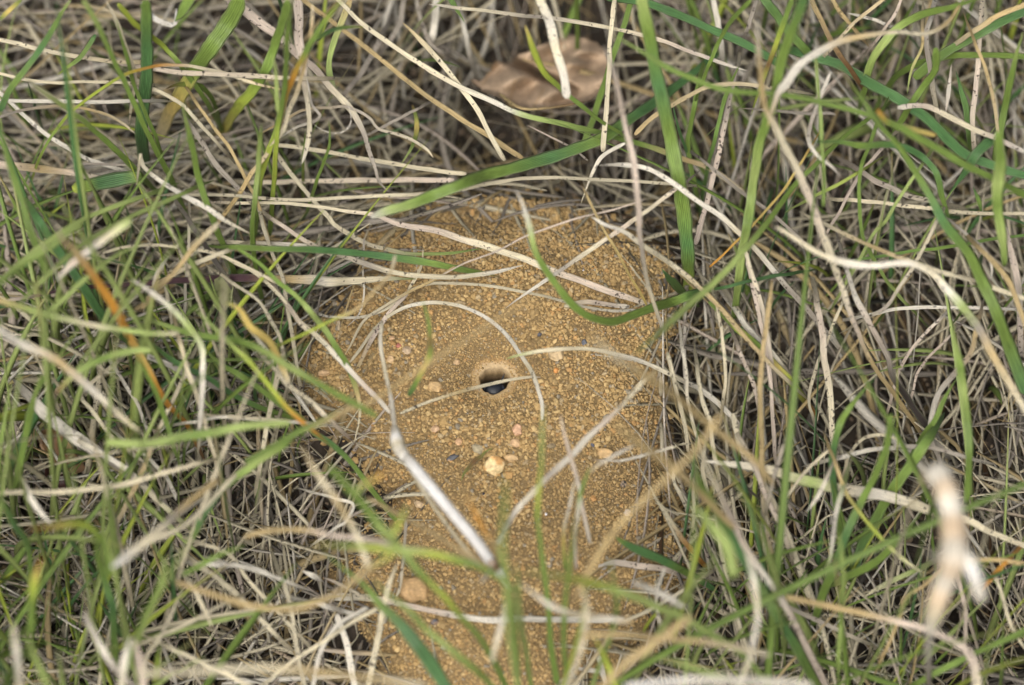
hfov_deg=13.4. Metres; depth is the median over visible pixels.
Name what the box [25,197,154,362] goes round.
grass blade
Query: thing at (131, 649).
grass blade
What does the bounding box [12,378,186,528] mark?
dry straw
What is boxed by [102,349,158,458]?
dry straw
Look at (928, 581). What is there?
dry straw
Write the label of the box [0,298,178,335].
dry straw
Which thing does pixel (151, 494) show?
dry straw
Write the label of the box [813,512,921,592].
grass blade
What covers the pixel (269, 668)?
dry straw
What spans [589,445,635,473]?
dry straw
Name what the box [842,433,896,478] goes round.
dry straw
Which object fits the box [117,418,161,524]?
dry straw
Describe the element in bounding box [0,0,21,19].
grass blade
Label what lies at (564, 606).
grass blade
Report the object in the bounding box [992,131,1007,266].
grass blade
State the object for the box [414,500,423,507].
pebble
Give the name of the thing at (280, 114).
grass blade
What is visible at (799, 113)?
dry straw
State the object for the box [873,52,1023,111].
grass blade
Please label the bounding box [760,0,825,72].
grass blade
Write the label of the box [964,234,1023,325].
dry straw
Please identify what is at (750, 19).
dry straw
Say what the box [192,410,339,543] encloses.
grass blade
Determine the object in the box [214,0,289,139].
grass blade
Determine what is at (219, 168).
dry straw
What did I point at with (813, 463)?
dry straw
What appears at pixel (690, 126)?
grass blade
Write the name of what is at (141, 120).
grass blade
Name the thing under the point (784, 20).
grass blade
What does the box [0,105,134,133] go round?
dry straw
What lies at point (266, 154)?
dry straw
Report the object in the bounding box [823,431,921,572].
dry straw
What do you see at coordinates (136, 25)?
grass blade
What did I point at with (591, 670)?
dry straw
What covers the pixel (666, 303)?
grass blade
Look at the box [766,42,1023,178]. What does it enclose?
grass blade
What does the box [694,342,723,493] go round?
dry straw
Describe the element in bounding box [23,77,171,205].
grass blade
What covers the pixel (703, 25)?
grass blade
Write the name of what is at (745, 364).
dry straw
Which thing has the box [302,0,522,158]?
dry straw
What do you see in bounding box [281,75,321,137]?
dry straw
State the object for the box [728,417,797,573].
dry straw
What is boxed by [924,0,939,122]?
dry straw
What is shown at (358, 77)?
dry straw
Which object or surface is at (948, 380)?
dry straw
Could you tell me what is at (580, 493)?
dry straw
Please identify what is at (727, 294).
dry straw
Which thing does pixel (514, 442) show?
pebble
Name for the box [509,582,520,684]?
grass blade
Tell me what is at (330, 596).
dry straw
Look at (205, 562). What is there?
grass blade
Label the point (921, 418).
dry straw
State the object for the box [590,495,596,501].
pebble
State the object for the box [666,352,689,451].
dry straw
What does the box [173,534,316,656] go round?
dry straw
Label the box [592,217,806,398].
dry straw
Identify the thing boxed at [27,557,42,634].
grass blade
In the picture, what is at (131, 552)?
dry straw
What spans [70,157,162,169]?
dry straw
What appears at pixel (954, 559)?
dry twig
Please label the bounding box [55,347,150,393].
grass blade
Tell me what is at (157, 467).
dry straw
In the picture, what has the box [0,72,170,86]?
dry straw
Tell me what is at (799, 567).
dry straw
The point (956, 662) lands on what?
grass blade
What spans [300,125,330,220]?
grass blade
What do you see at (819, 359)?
dry straw
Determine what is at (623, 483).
pebble
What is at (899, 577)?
dry straw
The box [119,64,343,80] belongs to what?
dry straw
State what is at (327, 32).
grass blade
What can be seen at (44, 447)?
leaf fragment
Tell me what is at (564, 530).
dry straw
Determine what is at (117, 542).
grass blade
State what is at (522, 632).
grass blade
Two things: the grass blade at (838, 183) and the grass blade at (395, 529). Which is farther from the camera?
the grass blade at (838, 183)
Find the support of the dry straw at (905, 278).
on the dry thatch
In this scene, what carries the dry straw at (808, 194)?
on the ground at (600, 38)
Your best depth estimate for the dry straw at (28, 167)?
0.99 m
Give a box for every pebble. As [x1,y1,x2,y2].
[318,369,329,375]
[336,320,340,330]
[387,355,393,362]
[400,577,427,602]
[402,346,411,354]
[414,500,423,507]
[428,381,442,391]
[430,619,438,624]
[431,425,439,431]
[446,454,458,460]
[455,438,461,445]
[472,443,483,453]
[483,455,504,475]
[504,454,518,461]
[510,438,519,447]
[512,424,521,435]
[547,443,555,448]
[548,351,563,360]
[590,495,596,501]
[597,448,612,457]
[620,480,626,486]
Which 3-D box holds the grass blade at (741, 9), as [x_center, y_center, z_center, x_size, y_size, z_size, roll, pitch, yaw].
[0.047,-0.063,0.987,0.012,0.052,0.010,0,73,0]
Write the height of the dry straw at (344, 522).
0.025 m
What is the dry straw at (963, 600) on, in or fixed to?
on the dry thatch
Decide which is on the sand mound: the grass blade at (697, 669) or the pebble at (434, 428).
the pebble at (434, 428)
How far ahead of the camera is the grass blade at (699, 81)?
0.95 m
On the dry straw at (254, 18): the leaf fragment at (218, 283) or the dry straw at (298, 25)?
the dry straw at (298, 25)
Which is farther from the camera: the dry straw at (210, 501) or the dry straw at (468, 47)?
the dry straw at (468, 47)
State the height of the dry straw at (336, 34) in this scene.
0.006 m
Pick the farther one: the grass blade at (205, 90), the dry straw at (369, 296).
the grass blade at (205, 90)
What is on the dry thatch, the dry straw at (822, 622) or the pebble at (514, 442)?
the dry straw at (822, 622)
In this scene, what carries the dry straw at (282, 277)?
on the dry thatch
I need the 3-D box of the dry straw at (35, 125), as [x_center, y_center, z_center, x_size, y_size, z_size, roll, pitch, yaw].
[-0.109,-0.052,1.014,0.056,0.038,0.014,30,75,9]
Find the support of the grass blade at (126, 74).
on the ground at (600, 38)
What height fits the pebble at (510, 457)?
0.002 m
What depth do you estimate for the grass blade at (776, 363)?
0.99 m
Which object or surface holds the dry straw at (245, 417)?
on the dry thatch
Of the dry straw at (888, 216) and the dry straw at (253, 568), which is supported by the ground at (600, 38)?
the dry straw at (888, 216)
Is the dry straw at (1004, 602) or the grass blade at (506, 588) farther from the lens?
the dry straw at (1004, 602)
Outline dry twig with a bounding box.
[922,462,986,684]
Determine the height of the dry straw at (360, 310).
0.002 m
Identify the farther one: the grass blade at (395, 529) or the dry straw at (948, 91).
the dry straw at (948, 91)
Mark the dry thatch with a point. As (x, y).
(30, 20)
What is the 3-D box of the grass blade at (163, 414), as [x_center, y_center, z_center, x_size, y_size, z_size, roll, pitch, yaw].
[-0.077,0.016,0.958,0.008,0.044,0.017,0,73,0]
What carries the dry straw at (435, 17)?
on the dry thatch
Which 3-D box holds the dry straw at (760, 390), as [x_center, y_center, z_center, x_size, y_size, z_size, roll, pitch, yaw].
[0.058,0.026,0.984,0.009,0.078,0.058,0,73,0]
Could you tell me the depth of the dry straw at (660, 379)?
0.99 m
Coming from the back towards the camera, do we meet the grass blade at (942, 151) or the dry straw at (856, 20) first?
the dry straw at (856, 20)
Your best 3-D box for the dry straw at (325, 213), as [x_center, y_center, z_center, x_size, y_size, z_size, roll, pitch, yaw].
[-0.038,-0.030,1.012,0.068,0.039,0.016,37,76,10]
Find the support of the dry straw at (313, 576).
on the dry thatch
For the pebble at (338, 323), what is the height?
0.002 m
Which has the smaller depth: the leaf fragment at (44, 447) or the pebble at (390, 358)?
the pebble at (390, 358)
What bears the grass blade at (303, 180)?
on the ground at (600, 38)
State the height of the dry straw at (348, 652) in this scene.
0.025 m
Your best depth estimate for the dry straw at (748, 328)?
0.99 m
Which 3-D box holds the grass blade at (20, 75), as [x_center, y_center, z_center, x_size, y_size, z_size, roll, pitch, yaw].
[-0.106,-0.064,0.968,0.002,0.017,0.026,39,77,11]
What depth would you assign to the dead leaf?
1.03 m
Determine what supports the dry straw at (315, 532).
on the dry thatch
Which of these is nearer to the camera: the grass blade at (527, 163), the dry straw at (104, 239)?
the dry straw at (104, 239)
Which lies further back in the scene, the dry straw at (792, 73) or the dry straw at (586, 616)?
the dry straw at (792, 73)
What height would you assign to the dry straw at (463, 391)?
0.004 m
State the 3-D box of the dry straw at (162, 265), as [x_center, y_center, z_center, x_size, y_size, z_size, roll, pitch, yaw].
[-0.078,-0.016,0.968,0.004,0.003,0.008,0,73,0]
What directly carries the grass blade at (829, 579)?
on the ground at (600, 38)
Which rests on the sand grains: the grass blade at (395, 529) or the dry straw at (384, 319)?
the dry straw at (384, 319)
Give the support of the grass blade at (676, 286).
on the ground at (600, 38)
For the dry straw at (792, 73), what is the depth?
0.95 m
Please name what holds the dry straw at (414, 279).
on the sand mound
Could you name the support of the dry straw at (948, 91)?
on the ground at (600, 38)
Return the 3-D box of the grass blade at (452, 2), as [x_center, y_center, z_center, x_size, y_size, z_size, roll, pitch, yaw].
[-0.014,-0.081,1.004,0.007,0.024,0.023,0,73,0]
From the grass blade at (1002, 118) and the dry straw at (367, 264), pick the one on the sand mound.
the dry straw at (367, 264)
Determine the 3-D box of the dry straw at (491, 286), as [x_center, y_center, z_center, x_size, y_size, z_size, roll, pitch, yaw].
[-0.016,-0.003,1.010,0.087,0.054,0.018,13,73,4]
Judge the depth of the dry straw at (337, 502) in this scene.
0.91 m
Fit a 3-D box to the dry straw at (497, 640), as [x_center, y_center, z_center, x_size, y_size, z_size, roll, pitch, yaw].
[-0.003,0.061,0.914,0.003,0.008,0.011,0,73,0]
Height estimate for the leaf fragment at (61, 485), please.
0.008 m
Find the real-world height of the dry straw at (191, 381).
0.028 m
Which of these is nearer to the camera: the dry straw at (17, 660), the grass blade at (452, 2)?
the dry straw at (17, 660)
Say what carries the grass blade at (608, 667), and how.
on the dry thatch
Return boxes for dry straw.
[0,38,167,64]
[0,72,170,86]
[0,91,152,178]
[0,99,172,103]
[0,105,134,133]
[0,161,99,177]
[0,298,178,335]
[0,327,143,434]
[4,455,229,494]
[7,274,412,300]
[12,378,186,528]
[12,620,23,684]
[19,477,50,523]
[56,219,131,279]
[60,244,275,283]
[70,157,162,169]
[77,437,198,535]
[80,355,174,483]
[82,612,135,684]
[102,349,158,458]
[106,1,136,124]
[110,428,176,499]
[111,478,218,567]
[113,343,253,400]
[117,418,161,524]
[118,637,130,684]
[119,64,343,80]
[127,75,235,164]
[132,280,205,455]
[133,638,146,684]
[135,153,249,233]
[136,665,424,684]
[137,344,197,472]
[138,590,253,646]
[140,222,219,309]
[142,634,249,684]
[144,591,181,668]
[149,240,249,287]
[152,8,176,26]
[152,256,168,286]
[152,449,261,542]
[156,176,706,201]
[164,416,331,426]
[172,314,227,498]
[173,199,240,302]
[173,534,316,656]
[173,545,294,651]
[173,556,212,628]
[174,560,279,580]
[175,554,393,612]
[176,4,313,257]
[178,76,276,272]
[179,108,267,223]
[182,201,190,343]
[195,413,311,421]
[203,555,314,592]
[204,263,290,390]
[206,240,522,278]
[210,201,649,305]
[210,247,286,304]
[224,0,389,192]
[233,177,453,184]
[243,140,465,175]
[244,527,481,563]
[251,185,303,400]
[254,353,281,497]
[255,105,432,156]
[257,352,353,442]
[259,254,395,355]
[261,208,334,256]
[261,607,377,684]
[262,133,481,255]
[270,283,389,412]
[270,547,306,684]
[279,595,360,615]
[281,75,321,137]
[292,281,634,318]
[293,0,311,162]
[294,487,354,546]
[301,446,369,566]
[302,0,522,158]
[302,571,323,581]
[309,593,623,622]
[311,606,368,684]
[315,101,351,133]
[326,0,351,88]
[326,12,393,115]
[335,614,356,684]
[345,266,454,354]
[346,90,451,144]
[347,238,364,326]
[349,300,543,419]
[356,294,407,370]
[366,497,484,564]
[366,563,397,684]
[370,0,405,68]
[389,41,407,130]
[396,521,406,595]
[400,376,538,413]
[403,23,505,160]
[407,252,422,289]
[415,0,470,72]
[420,0,439,69]
[429,4,746,70]
[429,199,644,281]
[455,0,477,79]
[458,485,509,581]
[490,604,503,663]
[496,369,657,544]
[506,170,699,307]
[506,347,754,440]
[520,582,633,623]
[529,126,587,160]
[536,0,569,98]
[560,414,590,543]
[562,481,575,568]
[564,299,629,308]
[565,589,589,684]
[574,467,589,568]
[576,415,720,599]
[579,667,601,672]
[581,143,624,201]
[582,631,769,655]
[583,188,647,304]
[588,332,774,484]
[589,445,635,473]
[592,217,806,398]
[594,650,605,680]
[599,163,847,357]
[599,445,676,461]
[599,559,739,586]
[600,0,616,151]
[600,615,691,684]
[603,45,662,327]
[611,421,734,529]
[627,568,715,619]
[627,676,811,684]
[633,581,685,607]
[634,82,814,134]
[653,495,717,576]
[655,568,669,662]
[656,361,661,395]
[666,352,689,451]
[672,474,690,516]
[678,141,833,273]
[678,319,702,452]
[690,473,695,531]
[694,48,742,244]
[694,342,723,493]
[698,450,828,684]
[701,427,709,490]
[706,460,1023,547]
[708,273,726,426]
[711,0,726,80]
[718,290,791,375]
[719,283,790,372]
[720,465,760,500]
[728,325,764,428]
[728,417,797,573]
[731,413,811,597]
[735,0,758,63]
[735,219,778,487]
[737,217,777,393]
[737,539,760,684]
[742,108,835,115]
[756,20,936,459]
[757,281,773,553]
[760,433,785,527]
[760,501,765,581]
[767,4,960,126]
[769,422,857,523]
[776,226,1023,412]
[779,603,883,649]
[786,595,981,684]
[799,211,970,280]
[801,444,995,466]
[806,72,840,176]
[806,444,841,511]
[807,272,856,449]
[809,0,869,97]
[811,0,884,69]
[811,276,837,463]
[812,123,903,257]
[815,196,1023,214]
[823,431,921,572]
[825,458,851,566]
[830,140,937,311]
[831,0,871,49]
[834,155,968,210]
[835,232,951,460]
[839,189,954,333]
[842,305,1023,321]
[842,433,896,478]
[848,13,903,29]
[863,0,901,57]
[863,560,934,597]
[874,569,937,674]
[883,295,967,422]
[897,103,1023,153]
[905,310,974,420]
[907,0,924,92]
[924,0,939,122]
[928,298,983,461]
[945,64,951,110]
[946,216,992,278]
[953,2,1023,45]
[956,274,1023,300]
[958,578,967,678]
[963,12,998,130]
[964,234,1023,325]
[970,0,984,178]
[974,557,1023,564]
[985,541,1023,587]
[985,543,1023,647]
[1006,225,1023,356]
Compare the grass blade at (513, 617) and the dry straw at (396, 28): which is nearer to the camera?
the grass blade at (513, 617)
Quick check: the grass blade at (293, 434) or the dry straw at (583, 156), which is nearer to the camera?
the grass blade at (293, 434)
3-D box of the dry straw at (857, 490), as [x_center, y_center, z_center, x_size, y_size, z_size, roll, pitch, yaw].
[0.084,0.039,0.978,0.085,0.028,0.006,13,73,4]
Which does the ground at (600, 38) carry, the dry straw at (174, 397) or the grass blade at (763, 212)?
the grass blade at (763, 212)
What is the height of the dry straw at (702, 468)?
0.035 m
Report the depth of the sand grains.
0.99 m
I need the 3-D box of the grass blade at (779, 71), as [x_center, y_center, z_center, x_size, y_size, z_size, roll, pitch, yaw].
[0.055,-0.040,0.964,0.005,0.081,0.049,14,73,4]
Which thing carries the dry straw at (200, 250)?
on the dry thatch
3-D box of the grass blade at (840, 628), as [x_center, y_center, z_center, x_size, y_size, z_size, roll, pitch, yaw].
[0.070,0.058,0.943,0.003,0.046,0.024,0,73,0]
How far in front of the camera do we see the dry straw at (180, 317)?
0.95 m
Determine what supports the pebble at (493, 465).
on the sand mound
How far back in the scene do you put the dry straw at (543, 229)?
0.97 m
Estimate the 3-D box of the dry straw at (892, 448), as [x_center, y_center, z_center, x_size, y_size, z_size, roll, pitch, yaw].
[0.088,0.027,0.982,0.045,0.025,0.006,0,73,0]
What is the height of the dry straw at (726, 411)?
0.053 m
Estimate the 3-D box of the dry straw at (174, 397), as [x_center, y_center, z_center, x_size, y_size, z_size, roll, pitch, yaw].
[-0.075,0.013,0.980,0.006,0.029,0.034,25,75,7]
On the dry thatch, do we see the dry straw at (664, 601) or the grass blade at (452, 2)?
the dry straw at (664, 601)
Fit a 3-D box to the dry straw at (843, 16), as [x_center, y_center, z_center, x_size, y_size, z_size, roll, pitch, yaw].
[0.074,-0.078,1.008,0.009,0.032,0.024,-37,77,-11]
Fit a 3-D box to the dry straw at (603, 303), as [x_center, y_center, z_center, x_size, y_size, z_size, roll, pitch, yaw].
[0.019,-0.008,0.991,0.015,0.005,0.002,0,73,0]
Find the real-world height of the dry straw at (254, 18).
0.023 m
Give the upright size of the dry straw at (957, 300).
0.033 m
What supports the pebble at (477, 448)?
on the sand mound
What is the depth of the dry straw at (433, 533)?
0.93 m
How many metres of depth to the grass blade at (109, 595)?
0.94 m
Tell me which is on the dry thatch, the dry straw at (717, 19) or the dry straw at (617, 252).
the dry straw at (717, 19)
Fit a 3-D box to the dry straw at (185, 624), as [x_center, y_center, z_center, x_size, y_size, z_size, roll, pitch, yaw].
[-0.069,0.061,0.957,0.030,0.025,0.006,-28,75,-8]
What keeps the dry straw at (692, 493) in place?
on the dry thatch
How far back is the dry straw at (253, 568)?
0.96 m
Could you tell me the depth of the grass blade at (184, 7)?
0.97 m
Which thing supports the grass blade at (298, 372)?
on the ground at (600, 38)
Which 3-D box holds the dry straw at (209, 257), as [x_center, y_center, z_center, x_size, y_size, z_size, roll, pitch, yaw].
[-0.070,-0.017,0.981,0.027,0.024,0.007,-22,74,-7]
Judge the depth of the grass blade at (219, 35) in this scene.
0.98 m
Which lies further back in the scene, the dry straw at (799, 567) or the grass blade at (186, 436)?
the dry straw at (799, 567)
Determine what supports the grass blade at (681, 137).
on the ground at (600, 38)
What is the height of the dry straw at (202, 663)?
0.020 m
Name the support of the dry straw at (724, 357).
on the dry thatch
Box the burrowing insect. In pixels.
[483,373,504,394]
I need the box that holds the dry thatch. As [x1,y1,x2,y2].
[0,0,1023,684]
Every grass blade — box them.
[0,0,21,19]
[0,0,70,111]
[0,122,48,278]
[0,180,213,323]
[0,183,178,278]
[0,219,83,285]
[0,383,10,464]
[0,493,32,585]
[11,371,41,498]
[16,327,79,489]
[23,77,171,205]
[24,629,50,684]
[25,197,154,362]
[26,63,281,194]
[27,520,111,576]
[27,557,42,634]
[37,243,142,319]
[51,220,210,470]
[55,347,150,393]
[58,34,96,74]
[72,170,141,193]
[82,0,187,223]
[94,539,118,666]
[105,420,290,447]
[107,486,121,573]
[116,20,163,157]
[117,3,231,142]
[125,314,377,417]
[126,557,165,673]
[134,0,154,184]
[136,328,308,420]
[137,353,184,476]
[150,0,244,148]
[152,645,160,683]
[166,82,221,123]
[175,0,194,21]
[181,545,244,575]
[182,103,244,299]
[192,306,332,447]
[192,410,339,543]
[201,244,501,277]
[204,346,396,520]
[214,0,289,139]
[220,301,290,384]
[238,248,360,442]
[244,282,567,463]
[249,0,342,254]
[250,125,264,312]
[268,1,291,235]
[272,55,279,113]
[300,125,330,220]
[301,131,305,209]
[310,543,515,591]
[316,25,361,39]
[322,551,451,684]
[328,465,508,684]
[336,0,760,202]
[350,472,383,496]
[371,52,718,218]
[374,580,493,684]
[390,505,407,538]
[402,104,419,162]
[407,300,433,396]
[448,0,464,22]
[461,448,491,480]
[500,470,519,684]
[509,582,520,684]
[516,190,719,325]
[516,563,532,684]
[523,570,766,677]
[525,25,644,150]
[535,407,559,684]
[561,513,576,683]
[561,585,586,684]
[582,4,632,139]
[590,560,619,684]
[594,638,618,684]
[607,0,776,65]
[614,535,717,592]
[615,36,935,136]
[636,0,694,289]
[636,101,891,352]
[646,655,731,676]
[662,269,699,307]
[672,101,697,211]
[685,49,706,211]
[691,458,821,684]
[691,502,738,577]
[694,0,751,100]
[698,67,738,217]
[708,301,818,418]
[709,125,823,266]
[714,269,816,290]
[731,0,807,318]
[751,0,793,114]
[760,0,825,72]
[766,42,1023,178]
[785,155,885,212]
[811,414,893,625]
[812,140,949,217]
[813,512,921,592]
[814,58,825,206]
[829,376,875,571]
[830,234,1023,265]
[836,532,845,682]
[838,66,1023,394]
[846,412,944,585]
[855,0,974,120]
[857,96,931,330]
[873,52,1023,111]
[877,109,1023,198]
[891,48,939,133]
[904,379,956,464]
[908,628,1023,684]
[912,8,1023,79]
[949,137,993,193]
[952,322,973,502]
[956,72,971,151]
[973,187,981,215]
[990,33,1022,172]
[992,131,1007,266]
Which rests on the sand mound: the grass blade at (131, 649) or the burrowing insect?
the burrowing insect
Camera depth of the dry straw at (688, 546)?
0.97 m
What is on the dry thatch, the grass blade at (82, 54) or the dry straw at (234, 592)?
the dry straw at (234, 592)
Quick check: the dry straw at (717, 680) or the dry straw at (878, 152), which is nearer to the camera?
the dry straw at (717, 680)
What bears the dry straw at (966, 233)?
on the dry thatch
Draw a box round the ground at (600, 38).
[0,0,1023,684]
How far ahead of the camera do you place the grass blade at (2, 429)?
0.95 m
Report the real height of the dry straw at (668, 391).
0.063 m
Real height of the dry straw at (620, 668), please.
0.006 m
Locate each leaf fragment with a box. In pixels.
[39,429,84,473]
[44,463,71,489]
[213,276,233,310]
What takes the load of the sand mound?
on the ground at (600, 38)
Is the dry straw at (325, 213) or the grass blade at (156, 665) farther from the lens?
the dry straw at (325, 213)
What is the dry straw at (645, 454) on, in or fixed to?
on the sand mound
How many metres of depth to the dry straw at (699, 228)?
1.00 m
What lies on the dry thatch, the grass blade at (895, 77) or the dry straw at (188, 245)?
the dry straw at (188, 245)
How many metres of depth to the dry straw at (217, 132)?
0.98 m
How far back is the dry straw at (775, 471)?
0.96 m
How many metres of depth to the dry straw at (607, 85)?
0.98 m
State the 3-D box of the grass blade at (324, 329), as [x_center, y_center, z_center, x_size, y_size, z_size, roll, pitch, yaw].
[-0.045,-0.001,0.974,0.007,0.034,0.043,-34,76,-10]
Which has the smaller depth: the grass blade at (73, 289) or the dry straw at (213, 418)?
the grass blade at (73, 289)
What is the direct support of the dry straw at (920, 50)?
on the dry thatch
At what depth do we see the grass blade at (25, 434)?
0.95 m
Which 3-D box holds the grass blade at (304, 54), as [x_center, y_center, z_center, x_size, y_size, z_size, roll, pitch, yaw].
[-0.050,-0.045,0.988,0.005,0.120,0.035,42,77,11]
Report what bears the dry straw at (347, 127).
on the dry straw at (392, 163)
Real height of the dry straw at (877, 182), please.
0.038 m
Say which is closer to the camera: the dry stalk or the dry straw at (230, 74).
the dry stalk
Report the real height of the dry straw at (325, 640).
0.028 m
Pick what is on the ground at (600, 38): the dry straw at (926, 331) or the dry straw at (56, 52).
the dry straw at (926, 331)
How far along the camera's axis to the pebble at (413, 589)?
0.97 m
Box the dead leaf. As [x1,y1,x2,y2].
[472,36,606,110]
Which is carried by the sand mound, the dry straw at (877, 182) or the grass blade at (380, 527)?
the grass blade at (380, 527)
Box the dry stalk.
[378,320,512,591]
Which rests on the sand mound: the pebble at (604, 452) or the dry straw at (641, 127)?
the pebble at (604, 452)
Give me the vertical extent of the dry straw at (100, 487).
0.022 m
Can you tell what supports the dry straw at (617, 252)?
on the sand mound
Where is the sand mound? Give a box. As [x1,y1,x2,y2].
[299,199,690,684]
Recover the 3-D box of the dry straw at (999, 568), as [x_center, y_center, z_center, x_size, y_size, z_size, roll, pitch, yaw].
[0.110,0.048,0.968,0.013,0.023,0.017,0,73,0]
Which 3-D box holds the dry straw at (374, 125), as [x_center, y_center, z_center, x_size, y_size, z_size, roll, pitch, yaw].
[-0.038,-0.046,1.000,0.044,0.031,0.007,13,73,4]
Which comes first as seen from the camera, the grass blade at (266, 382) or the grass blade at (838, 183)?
the grass blade at (266, 382)
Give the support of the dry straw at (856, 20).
on the ground at (600, 38)
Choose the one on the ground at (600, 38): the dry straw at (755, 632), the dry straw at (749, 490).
the dry straw at (755, 632)
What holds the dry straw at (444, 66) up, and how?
on the dry thatch
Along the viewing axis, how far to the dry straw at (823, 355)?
0.98 m
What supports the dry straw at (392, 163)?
on the dry thatch
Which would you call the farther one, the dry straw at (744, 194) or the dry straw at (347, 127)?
the dry straw at (744, 194)
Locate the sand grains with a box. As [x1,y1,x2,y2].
[283,190,695,684]
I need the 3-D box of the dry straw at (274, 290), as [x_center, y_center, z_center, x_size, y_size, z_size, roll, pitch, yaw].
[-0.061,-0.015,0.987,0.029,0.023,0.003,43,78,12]
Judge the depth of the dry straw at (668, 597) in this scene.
0.92 m
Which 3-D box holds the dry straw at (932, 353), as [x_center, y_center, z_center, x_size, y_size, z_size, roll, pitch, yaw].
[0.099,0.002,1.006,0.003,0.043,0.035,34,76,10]
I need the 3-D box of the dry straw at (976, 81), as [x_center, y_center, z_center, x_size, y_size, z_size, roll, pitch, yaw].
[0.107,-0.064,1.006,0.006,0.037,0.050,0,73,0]
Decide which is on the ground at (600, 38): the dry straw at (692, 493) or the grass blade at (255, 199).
the grass blade at (255, 199)
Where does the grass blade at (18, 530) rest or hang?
on the ground at (600, 38)
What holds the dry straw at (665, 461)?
on the ground at (600, 38)
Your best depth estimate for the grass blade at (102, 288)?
0.94 m
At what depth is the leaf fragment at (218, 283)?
0.98 m
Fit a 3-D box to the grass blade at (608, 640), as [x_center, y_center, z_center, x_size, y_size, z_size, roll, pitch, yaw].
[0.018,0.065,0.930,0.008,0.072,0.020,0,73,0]
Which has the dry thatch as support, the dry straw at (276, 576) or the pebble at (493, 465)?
the dry straw at (276, 576)
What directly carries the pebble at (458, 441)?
on the sand mound
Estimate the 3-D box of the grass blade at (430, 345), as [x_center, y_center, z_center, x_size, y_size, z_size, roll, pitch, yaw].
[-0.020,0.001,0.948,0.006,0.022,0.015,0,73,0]
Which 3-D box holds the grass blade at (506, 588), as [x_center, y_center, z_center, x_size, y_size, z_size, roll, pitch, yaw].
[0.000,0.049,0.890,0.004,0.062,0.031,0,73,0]
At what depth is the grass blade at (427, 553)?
0.90 m
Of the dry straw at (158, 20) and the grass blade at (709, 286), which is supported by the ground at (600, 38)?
the grass blade at (709, 286)
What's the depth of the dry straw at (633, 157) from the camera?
0.95 m
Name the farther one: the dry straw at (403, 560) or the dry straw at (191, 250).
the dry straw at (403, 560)
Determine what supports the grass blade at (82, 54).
on the dry straw at (73, 81)
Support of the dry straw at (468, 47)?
on the ground at (600, 38)
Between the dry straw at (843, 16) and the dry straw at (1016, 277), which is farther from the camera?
the dry straw at (843, 16)
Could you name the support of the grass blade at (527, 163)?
on the dry thatch
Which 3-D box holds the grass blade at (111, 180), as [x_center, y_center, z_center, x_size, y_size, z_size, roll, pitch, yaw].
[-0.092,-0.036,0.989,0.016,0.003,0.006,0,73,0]
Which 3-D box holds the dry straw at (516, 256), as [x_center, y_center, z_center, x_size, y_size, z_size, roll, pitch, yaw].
[-0.019,-0.020,0.996,0.109,0.026,0.007,13,73,4]
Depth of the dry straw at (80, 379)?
0.93 m
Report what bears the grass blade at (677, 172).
on the ground at (600, 38)
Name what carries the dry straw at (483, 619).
on the dry thatch
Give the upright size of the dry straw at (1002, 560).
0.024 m
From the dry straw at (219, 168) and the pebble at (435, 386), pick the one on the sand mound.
the pebble at (435, 386)
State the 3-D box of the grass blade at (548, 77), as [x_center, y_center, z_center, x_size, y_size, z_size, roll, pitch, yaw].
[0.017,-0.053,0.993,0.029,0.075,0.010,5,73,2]
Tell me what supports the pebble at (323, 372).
on the sand mound
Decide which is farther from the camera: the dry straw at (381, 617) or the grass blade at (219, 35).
the grass blade at (219, 35)
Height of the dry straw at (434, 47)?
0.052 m
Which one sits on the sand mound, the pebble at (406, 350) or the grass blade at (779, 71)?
the pebble at (406, 350)
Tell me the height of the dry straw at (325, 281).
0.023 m
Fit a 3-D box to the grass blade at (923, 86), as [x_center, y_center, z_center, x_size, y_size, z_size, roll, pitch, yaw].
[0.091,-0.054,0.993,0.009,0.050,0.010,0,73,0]
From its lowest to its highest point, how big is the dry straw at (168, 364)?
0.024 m
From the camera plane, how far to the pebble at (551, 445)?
0.98 m
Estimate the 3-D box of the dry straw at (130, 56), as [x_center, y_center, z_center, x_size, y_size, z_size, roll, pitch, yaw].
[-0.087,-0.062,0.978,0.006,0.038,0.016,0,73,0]
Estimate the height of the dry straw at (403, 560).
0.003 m
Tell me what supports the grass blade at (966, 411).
on the dry thatch

